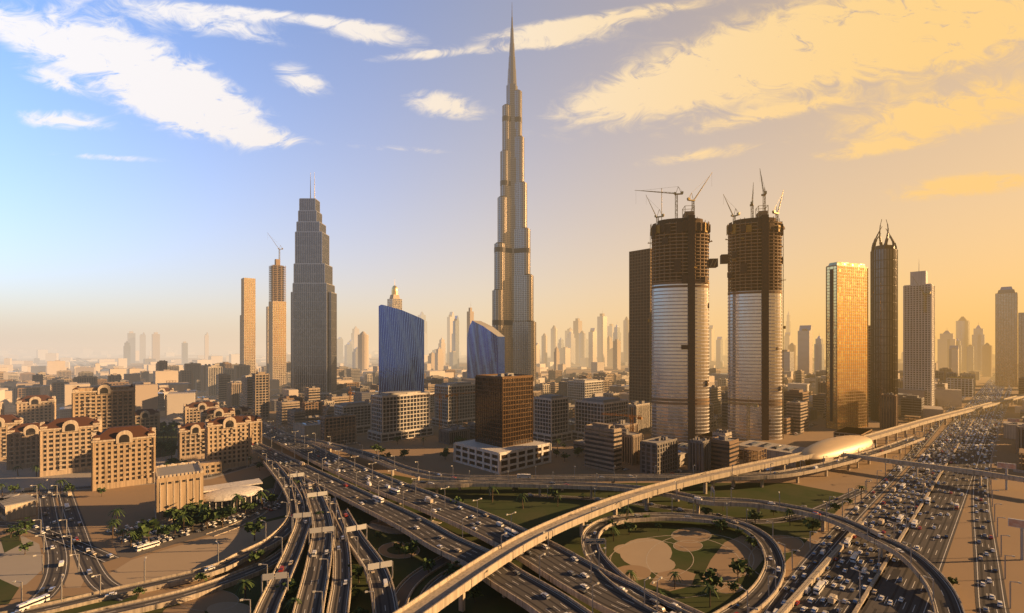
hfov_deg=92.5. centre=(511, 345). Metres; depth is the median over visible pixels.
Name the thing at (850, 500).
tree
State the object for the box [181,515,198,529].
tree
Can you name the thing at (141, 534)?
tree
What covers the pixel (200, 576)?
tree
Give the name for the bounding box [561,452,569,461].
tree
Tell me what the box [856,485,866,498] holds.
palm
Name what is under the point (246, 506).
tree
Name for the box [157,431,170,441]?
palm
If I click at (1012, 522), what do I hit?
street furniture
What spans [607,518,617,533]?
tree
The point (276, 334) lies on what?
towers
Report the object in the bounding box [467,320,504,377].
sail tower
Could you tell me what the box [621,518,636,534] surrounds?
tree
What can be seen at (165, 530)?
tree
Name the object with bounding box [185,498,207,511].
tree
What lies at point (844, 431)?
bronze block
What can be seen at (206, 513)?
tree
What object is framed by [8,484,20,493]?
tree
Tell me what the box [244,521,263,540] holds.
tree
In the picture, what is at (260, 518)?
tree
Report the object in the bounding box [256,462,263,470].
tree
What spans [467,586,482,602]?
tree
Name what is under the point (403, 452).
tree
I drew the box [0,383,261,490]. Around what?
hotel complex
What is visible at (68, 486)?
tree
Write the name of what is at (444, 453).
tree
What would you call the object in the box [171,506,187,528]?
tree
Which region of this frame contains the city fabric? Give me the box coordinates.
[0,347,1023,418]
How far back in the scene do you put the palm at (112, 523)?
274.33 m
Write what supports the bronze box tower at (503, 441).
on the ground
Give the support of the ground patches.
on the ground
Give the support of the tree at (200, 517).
on the ground patches
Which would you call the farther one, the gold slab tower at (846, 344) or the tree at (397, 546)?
the gold slab tower at (846, 344)
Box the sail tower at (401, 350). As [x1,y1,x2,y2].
[379,305,423,393]
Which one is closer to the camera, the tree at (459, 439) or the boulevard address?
the tree at (459, 439)
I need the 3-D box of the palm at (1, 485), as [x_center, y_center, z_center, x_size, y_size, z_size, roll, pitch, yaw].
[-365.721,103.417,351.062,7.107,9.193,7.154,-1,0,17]
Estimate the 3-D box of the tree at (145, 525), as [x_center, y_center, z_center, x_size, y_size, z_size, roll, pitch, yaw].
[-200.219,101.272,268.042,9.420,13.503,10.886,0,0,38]
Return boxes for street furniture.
[12,364,1023,612]
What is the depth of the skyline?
2345.27 m
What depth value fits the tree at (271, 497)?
329.91 m
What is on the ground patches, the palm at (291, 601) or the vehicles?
the palm at (291, 601)
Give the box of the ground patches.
[0,416,868,612]
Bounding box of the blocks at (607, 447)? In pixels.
[0,360,1023,473]
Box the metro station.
[801,435,874,464]
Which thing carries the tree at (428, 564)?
on the ground patches
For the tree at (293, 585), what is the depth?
204.01 m
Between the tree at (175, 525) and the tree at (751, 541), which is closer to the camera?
the tree at (751, 541)
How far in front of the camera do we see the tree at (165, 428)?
569.60 m
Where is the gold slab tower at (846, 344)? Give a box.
[826,262,867,429]
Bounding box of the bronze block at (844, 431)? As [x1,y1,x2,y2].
[833,325,871,436]
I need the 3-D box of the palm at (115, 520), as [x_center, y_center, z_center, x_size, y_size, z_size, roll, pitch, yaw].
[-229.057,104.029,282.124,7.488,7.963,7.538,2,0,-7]
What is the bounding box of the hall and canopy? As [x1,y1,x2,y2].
[155,461,262,523]
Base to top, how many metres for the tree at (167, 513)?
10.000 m
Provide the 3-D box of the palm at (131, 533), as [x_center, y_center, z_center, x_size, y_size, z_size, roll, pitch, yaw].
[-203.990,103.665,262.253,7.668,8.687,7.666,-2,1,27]
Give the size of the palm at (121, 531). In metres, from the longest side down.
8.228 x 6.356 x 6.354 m
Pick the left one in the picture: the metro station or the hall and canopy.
the hall and canopy
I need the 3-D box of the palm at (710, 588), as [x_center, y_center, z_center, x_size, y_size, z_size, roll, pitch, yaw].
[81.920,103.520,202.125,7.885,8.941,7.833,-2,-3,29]
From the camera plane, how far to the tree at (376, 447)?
485.64 m
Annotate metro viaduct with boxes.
[393,394,1023,612]
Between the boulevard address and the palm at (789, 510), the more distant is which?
the boulevard address
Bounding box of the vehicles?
[11,380,1011,612]
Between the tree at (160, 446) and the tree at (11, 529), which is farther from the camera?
the tree at (160, 446)
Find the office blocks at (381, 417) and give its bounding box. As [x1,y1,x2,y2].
[334,378,716,443]
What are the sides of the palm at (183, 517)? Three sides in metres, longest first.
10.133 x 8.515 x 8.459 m
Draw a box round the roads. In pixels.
[0,355,1012,612]
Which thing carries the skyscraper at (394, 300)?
on the ground
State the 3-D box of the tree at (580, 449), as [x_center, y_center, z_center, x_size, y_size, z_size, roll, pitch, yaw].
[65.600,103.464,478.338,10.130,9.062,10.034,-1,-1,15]
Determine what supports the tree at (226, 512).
on the ground
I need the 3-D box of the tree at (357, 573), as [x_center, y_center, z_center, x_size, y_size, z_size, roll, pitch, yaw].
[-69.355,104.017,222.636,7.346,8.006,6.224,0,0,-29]
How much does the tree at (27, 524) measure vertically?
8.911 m
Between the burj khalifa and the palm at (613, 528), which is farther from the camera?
the burj khalifa
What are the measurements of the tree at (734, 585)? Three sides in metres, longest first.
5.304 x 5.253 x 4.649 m
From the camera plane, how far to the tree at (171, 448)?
468.68 m
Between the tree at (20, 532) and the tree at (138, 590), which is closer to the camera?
the tree at (138, 590)
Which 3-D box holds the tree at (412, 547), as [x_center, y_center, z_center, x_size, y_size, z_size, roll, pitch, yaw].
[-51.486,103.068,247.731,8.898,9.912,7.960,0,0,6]
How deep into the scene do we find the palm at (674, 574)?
216.21 m
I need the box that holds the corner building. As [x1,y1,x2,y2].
[0,494,36,520]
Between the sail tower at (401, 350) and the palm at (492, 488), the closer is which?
the palm at (492, 488)
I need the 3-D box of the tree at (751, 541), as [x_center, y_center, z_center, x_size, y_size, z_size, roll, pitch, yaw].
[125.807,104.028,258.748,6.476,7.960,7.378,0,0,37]
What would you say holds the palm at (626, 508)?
on the ground patches
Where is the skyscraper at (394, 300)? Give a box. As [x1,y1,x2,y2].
[387,285,401,309]
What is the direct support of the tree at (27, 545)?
on the ground patches
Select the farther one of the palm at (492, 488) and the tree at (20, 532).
the palm at (492, 488)
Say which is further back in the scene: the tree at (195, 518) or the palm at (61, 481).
the palm at (61, 481)
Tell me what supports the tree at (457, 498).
on the ground patches
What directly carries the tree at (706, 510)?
on the ground patches
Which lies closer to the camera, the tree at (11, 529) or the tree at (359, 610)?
the tree at (359, 610)
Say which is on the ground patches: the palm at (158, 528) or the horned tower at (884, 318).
the palm at (158, 528)
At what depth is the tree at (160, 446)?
472.53 m
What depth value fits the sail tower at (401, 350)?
767.74 m
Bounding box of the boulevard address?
[280,172,339,401]
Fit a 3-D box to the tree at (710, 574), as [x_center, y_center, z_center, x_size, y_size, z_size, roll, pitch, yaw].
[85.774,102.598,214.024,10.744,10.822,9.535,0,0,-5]
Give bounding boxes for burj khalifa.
[492,17,535,383]
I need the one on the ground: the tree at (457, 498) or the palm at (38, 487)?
the palm at (38, 487)
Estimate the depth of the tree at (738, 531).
275.76 m
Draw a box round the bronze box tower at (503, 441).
[453,373,550,474]
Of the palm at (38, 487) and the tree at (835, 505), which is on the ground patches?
the tree at (835, 505)
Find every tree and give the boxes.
[3,525,23,537]
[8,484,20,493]
[12,527,29,540]
[15,517,34,528]
[19,541,33,554]
[63,482,75,490]
[96,487,105,496]
[126,528,148,541]
[132,586,146,597]
[134,518,159,541]
[156,441,166,456]
[157,524,174,537]
[160,425,174,437]
[163,508,180,522]
[164,444,177,457]
[164,458,178,463]
[167,421,179,434]
[170,520,180,533]
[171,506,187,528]
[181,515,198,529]
[184,506,200,523]
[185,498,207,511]
[193,572,209,582]
[194,505,214,524]
[199,505,215,528]
[209,506,231,527]
[223,505,236,519]
[237,502,253,513]
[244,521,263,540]
[249,549,264,562]
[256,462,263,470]
[256,516,265,522]
[265,493,277,503]
[275,578,299,602]
[326,587,330,603]
[349,606,368,612]
[351,585,361,598]
[352,566,363,582]
[370,443,381,453]
[374,531,381,537]
[393,436,400,444]
[393,542,402,549]
[399,449,408,456]
[401,540,419,558]
[420,558,435,572]
[440,450,449,456]
[443,561,461,575]
[450,496,463,503]
[456,436,466,441]
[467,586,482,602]
[547,487,558,499]
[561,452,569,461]
[575,447,583,452]
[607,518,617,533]
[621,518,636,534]
[694,567,723,590]
[700,507,712,514]
[711,518,727,532]
[725,581,738,591]
[728,558,748,581]
[735,527,743,536]
[744,534,756,549]
[744,566,754,576]
[748,509,762,525]
[802,517,820,534]
[830,503,839,510]
[844,498,853,505]
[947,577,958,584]
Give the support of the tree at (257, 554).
on the ground patches
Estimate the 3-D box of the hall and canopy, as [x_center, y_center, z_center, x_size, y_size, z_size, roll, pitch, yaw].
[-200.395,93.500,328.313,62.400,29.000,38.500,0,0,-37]
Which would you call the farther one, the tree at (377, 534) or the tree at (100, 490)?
the tree at (100, 490)
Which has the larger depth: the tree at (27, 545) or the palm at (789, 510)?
the palm at (789, 510)
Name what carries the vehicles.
on the roads
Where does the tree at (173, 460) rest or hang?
on the ground patches
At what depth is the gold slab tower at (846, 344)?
636.39 m
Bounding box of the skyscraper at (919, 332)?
[903,271,934,405]
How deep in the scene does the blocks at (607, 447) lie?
655.91 m
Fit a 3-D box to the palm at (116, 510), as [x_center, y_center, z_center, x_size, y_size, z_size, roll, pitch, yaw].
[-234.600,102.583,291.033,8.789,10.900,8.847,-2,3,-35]
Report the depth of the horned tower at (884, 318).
690.96 m
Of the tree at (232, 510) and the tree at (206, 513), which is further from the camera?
the tree at (232, 510)
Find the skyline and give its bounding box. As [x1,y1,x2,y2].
[123,308,991,376]
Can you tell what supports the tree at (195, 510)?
on the ground
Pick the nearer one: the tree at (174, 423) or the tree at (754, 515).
the tree at (754, 515)
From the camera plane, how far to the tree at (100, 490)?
349.77 m
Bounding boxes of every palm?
[0,483,7,495]
[29,465,39,476]
[31,483,45,496]
[53,479,67,494]
[105,522,119,537]
[106,519,120,531]
[108,508,124,526]
[115,529,127,543]
[123,531,138,546]
[152,525,163,536]
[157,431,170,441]
[176,515,191,531]
[230,494,245,514]
[234,579,255,602]
[253,490,268,508]
[284,597,301,612]
[486,486,499,501]
[517,493,527,508]
[607,526,619,541]
[619,506,633,526]
[625,570,638,582]
[667,571,681,588]
[701,583,719,606]
[782,508,796,525]
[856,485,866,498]
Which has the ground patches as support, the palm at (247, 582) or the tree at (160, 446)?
the palm at (247, 582)
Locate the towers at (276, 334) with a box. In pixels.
[240,235,285,391]
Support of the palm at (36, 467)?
on the ground patches
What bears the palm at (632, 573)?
on the ground patches
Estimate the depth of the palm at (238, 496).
311.26 m
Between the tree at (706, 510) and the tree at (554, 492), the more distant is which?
the tree at (554, 492)
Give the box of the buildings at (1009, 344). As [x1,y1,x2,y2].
[947,286,1023,396]
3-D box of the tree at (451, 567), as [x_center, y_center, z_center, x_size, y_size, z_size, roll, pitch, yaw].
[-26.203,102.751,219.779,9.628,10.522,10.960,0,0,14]
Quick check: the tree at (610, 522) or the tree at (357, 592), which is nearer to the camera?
the tree at (357, 592)
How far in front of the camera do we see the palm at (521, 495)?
323.02 m
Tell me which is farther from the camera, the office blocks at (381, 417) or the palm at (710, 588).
the office blocks at (381, 417)
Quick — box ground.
[0,346,1023,612]
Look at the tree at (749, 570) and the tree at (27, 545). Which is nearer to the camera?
the tree at (749, 570)
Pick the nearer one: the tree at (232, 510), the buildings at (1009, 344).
the tree at (232, 510)
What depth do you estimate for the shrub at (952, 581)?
216.54 m
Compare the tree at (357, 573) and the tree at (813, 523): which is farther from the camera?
the tree at (813, 523)
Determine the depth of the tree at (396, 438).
532.93 m
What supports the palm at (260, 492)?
on the ground patches
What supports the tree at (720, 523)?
on the ground patches
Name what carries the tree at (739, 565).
on the ground patches
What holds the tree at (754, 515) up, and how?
on the ground patches
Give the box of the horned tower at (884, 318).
[870,219,897,421]

